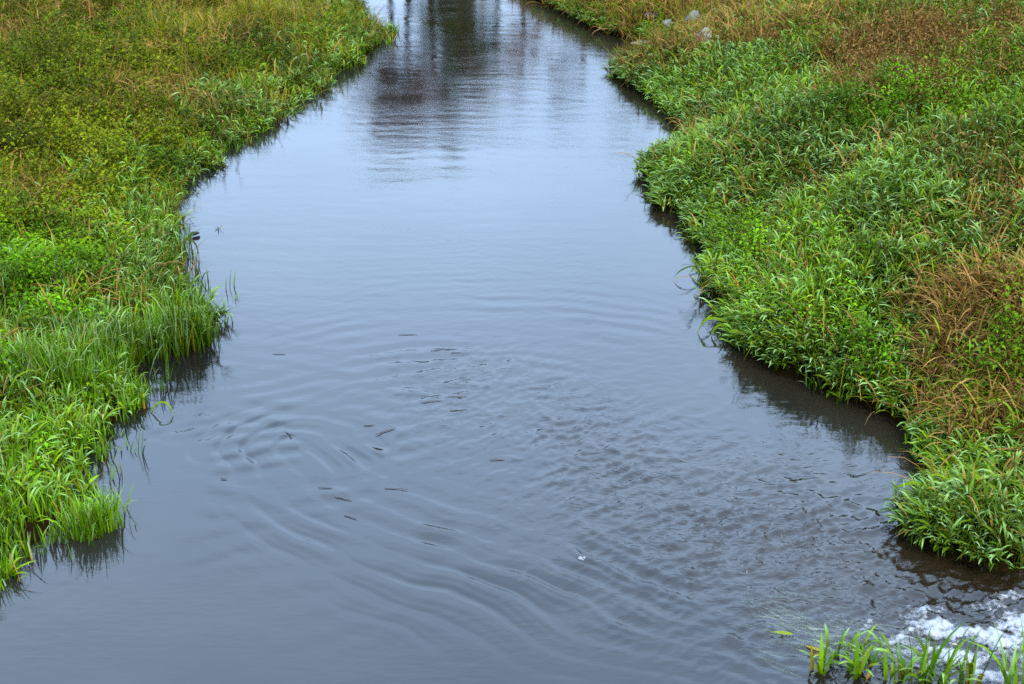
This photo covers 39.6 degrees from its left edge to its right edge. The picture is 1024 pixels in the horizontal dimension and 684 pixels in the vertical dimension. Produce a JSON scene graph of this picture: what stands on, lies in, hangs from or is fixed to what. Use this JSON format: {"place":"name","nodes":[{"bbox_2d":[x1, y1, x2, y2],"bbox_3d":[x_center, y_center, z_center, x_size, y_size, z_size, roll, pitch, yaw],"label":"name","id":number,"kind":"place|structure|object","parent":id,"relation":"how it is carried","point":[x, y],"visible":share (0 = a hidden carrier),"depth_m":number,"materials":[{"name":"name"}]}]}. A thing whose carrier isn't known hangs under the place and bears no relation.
{"place":"outdoors","nodes":[
{"label":"outdoors","id":0,"kind":"place"},
{"bbox_2d":[0,0,1023,683],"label":"water","id":1,"kind":"structure","parent":0,"point":[444,178],"depth_m":8.91,"materials":[{"name":"liquid"}]},
{"bbox_2d":[150,401,173,413],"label":"drooping reed","id":2,"kind":"object","parent":1,"relation":"on","point":[167,403],"visible":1,"depth_m":9.38,"materials":[{"name":"green plant"}]},
{"bbox_2d":[178,238,198,256],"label":"drooping reed","id":3,"kind":"object","parent":1,"relation":"on","point":[184,240],"visible":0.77,"depth_m":12.23,"materials":[{"name":"green plant"}]},
{"bbox_2d":[600,50,617,75],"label":"grass tuft","id":4,"kind":"object","parent":1,"relation":"on","point":[605,68],"visible":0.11,"depth_m":19.64,"materials":[{"name":"plant"}]},
{"bbox_2d":[767,631,792,634],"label":"floating leaf","id":5,"kind":"object","parent":1,"relation":"on","point":[784,632],"visible":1,"depth_m":7.01,"materials":[{"name":"green plant"}]},
{"bbox_2d":[800,644,819,650],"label":"floating leaf","id":6,"kind":"object","parent":1,"relation":"on","point":[815,648],"visible":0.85,"depth_m":6.90,"materials":[{"name":"yellow plant"}]},
{"bbox_2d":[799,624,888,676],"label":"water grass","id":7,"kind":"structure","parent":1,"relation":"on","point":[820,666],"depth_m":6.72,"materials":[{"name":"green plant"}]},
{"bbox_2d":[871,621,980,683],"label":"water grass","id":8,"kind":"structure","parent":1,"relation":"on","point":[945,675],"depth_m":6.60,"materials":[{"name":"green plant"}]},
{"bbox_2d":[862,590,1023,683],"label":"foam","id":9,"kind":"object","parent":1,"relation":"on","point":[989,635],"visible":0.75,"depth_m":7.00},
{"bbox_2d":[933,608,1006,683],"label":"water grass","id":10,"kind":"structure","parent":1,"relation":"in","point":[971,669],"depth_m":6.58,"materials":[{"name":"green plant"}]},
{"bbox_2d":[972,615,1023,683],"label":"water grass","id":11,"kind":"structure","parent":1,"relation":"in","point":[1008,678],"depth_m":6.54,"materials":[{"name":"green plant"}]},
{"bbox_2d":[0,0,1023,573],"bbox_3d":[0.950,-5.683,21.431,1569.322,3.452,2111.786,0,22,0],"label":"ground","id":12,"kind":"structure","parent":0,"point":[790,372],"depth_m":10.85,"materials":[{"name":"green plant"}]},
{"bbox_2d":[37,485,123,542],"bbox_3d":[-2.358,0.967,7.930,0.367,0.293,0.444,11,25,24],"label":"grass tuft","id":13,"kind":"object","parent":12,"relation":"on","point":[112,526],"visible":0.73,"depth_m":7.89,"materials":[{"name":"green plant"}]},
{"bbox_2d":[55,140,149,198],"bbox_3d":[-3.904,-1.635,13.642,0.852,0.545,0.904,-10,24,-23],"label":"grass tussock","id":14,"kind":"object","parent":12,"relation":"on","point":[96,166],"depth_m":13.68,"materials":[{"name":"green plant"}]},
{"bbox_2d":[75,482,133,516],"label":"grass tuft","id":15,"kind":"object","parent":12,"relation":"on","point":[102,497],"visible":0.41,"depth_m":8.07,"materials":[{"name":"green plant"}]},
{"bbox_2d":[35,75,237,207],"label":"dead stems","id":16,"kind":"object","parent":12,"relation":"on","point":[119,97],"visible":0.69,"depth_m":15.61,"materials":[{"name":"brown plant"}]},
{"bbox_2d":[139,284,230,351],"bbox_3d":[-2.342,-0.155,10.343,0.697,0.538,0.692,0,22,0],"label":"grass tuft","id":17,"kind":"object","parent":12,"relation":"on","point":[205,333],"visible":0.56,"depth_m":10.38,"materials":[{"name":"green plant"}]},
{"bbox_2d":[0,0,374,482],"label":"leafy weeds","id":18,"kind":"object","parent":12,"relation":"on","point":[154,150],"visible":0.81,"depth_m":15.33,"materials":[{"name":"green plant"}]},
{"bbox_2d":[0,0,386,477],"bbox_3d":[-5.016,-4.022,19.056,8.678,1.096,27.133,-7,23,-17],"label":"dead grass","id":19,"kind":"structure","parent":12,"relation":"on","point":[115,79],"depth_m":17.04,"materials":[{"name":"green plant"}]},
{"bbox_2d":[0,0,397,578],"bbox_3d":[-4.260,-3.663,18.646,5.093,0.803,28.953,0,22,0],"label":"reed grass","id":20,"kind":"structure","parent":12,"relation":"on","point":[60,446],"depth_m":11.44,"materials":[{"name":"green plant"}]},
{"bbox_2d":[0,0,399,591],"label":"lush grass","id":21,"kind":"structure","parent":12,"relation":"on","point":[52,360],"depth_m":9.72,"materials":[{"name":"green plant"}]},
{"bbox_2d":[0,0,406,580],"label":"meadow grass","id":22,"kind":"structure","parent":12,"relation":"on","point":[267,8],"depth_m":18.56,"materials":[{"name":"green plant"}]},
{"bbox_2d":[185,285,236,325],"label":"grass tuft","id":23,"kind":"object","parent":12,"relation":"on","point":[220,312],"visible":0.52,"depth_m":10.91,"materials":[{"name":"green plant"}]},
{"bbox_2d":[176,74,255,101],"bbox_3d":[-3.588,-3.064,17.328,1.020,0.337,0.860,10,24,23],"label":"grass tussock","id":24,"kind":"object","parent":12,"relation":"on","point":[215,86],"depth_m":17.31,"materials":[{"name":"green plant"}]},
{"bbox_2d":[287,21,347,49],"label":"grass tussock","id":25,"kind":"object","parent":12,"relation":"on","point":[297,31],"depth_m":20.42,"materials":[{"name":"green plant"}]},
{"bbox_2d":[644,12,658,18],"bbox_3d":[2.171,-5.083,22.151,0.222,0.106,0.146,-10,32,-8],"label":"stone","id":26,"kind":"object","parent":12,"relation":"on","point":[651,15],"visible":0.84,"depth_m":22.11,"materials":[{"name":"grey stone"}]},
{"bbox_2d":[674,266,703,276],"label":"drooping reed","id":27,"kind":"object","parent":12,"relation":"attached to","point":[685,268],"visible":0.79,"depth_m":11.79,"materials":[{"name":"green plant"}]},
{"bbox_2d":[684,10,699,23],"bbox_3d":[2.717,-4.818,21.324,0.252,0.307,0.363,16,32,15],"label":"stone","id":28,"kind":"object","parent":12,"relation":"on","point":[692,13],"visible":0.3,"depth_m":21.19,"materials":[{"name":"grey stone"}]},
{"bbox_2d":[696,27,711,43],"bbox_3d":[2.598,-4.149,19.299,0.219,0.254,0.184,0,22,0],"label":"stone","id":29,"kind":"object","parent":12,"relation":"on","point":[705,33],"visible":0.34,"depth_m":19.23,"materials":[{"name":"grey stone"}]},
{"bbox_2d":[684,250,744,287],"bbox_3d":[1.737,-0.562,11.501,0.755,0.372,0.537,0,22,0],"label":"grass tuft","id":30,"kind":"object","parent":12,"relation":"on","point":[702,275],"visible":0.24,"depth_m":11.54,"materials":[{"name":"green plant"}]},
{"bbox_2d":[697,317,735,331],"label":"drooping reed","id":31,"kind":"object","parent":12,"relation":"attached to","point":[713,318],"visible":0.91,"depth_m":10.68,"materials":[{"name":"green plant"}]},
{"bbox_2d":[711,324,728,335],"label":"drooping reed","id":32,"kind":"object","parent":12,"relation":"attached to","point":[716,326],"visible":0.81,"depth_m":10.62,"materials":[{"name":"green plant"}]},
{"bbox_2d":[699,270,757,323],"bbox_3d":[1.762,-0.312,10.913,0.680,0.356,0.586,0,22,0],"label":"grass tuft","id":33,"kind":"object","parent":12,"relation":"on","point":[722,303],"visible":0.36,"depth_m":10.96,"materials":[{"name":"green plant"}]},
{"bbox_2d":[703,0,766,33],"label":"dead tussock","id":34,"kind":"object","parent":12,"relation":"on","point":[741,14],"visible":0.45,"depth_m":19.54,"materials":[{"name":"brown plant"}]},
{"bbox_2d":[526,0,1023,560],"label":"dead grass","id":35,"kind":"structure","parent":12,"relation":"on","point":[968,418],"depth_m":10.85,"materials":[{"name":"plant"}]},
{"bbox_2d":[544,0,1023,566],"bbox_3d":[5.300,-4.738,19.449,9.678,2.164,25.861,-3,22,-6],"label":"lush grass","id":36,"kind":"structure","parent":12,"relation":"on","point":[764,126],"depth_m":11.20,"materials":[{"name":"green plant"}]},
{"bbox_2d":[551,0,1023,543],"bbox_3d":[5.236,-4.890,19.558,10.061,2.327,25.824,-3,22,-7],"label":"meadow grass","id":37,"kind":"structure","parent":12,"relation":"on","point":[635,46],"depth_m":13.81,"materials":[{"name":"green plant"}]},
{"bbox_2d":[578,0,1023,430],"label":"leafy weeds","id":38,"kind":"object","parent":12,"relation":"on","point":[854,118],"visible":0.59,"depth_m":13.22,"materials":[{"name":"green plant"}]},
{"bbox_2d":[692,0,1023,334],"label":"dead stems","id":39,"kind":"object","parent":12,"relation":"on","point":[901,38],"visible":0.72,"depth_m":15.42,"materials":[{"name":"plant"}]},
{"bbox_2d":[878,471,994,530],"bbox_3d":[2.394,0.897,8.035,0.628,0.303,0.709,7,23,17],"label":"grass tuft","id":40,"kind":"object","parent":12,"relation":"on","point":[900,495],"visible":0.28,"depth_m":8.07,"materials":[{"name":"green plant"}]},
{"bbox_2d":[892,481,928,487],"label":"drooping reed","id":41,"kind":"object","parent":40,"relation":"attached to","point":[913,482],"visible":0.88,"depth_m":8.14,"materials":[{"name":"green plant"}]},
{"bbox_2d":[893,305,992,378],"bbox_3d":[2.837,0.014,9.392,0.701,0.539,0.806,0,22,0],"label":"dead tussock","id":42,"kind":"object","parent":12,"relation":"on","point":[926,356],"visible":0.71,"depth_m":9.36,"materials":[{"name":"plant"}]},
{"bbox_2d":[898,476,1023,553],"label":"grass tuft","id":43,"kind":"object","parent":12,"relation":"on","point":[943,516],"visible":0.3,"depth_m":7.71,"materials":[{"name":"green plant"}]},
{"bbox_2d":[905,235,1023,345],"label":"dead tussock","id":44,"kind":"object","parent":12,"relation":"on","point":[973,279],"visible":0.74,"depth_m":9.66,"materials":[{"name":"brown plant"}]},
{"bbox_2d":[948,271,1023,394],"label":"bramble","id":45,"kind":"object","parent":12,"relation":"on","point":[1020,351],"visible":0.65,"depth_m":8.96,"materials":[{"name":"green plant"}]},
{"bbox_2d":[832,630,931,683],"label":"water grass","id":46,"kind":"structure","parent":0,"point":[863,662],"depth_m":6.68,"materials":[{"name":"green plant"}]}
]}

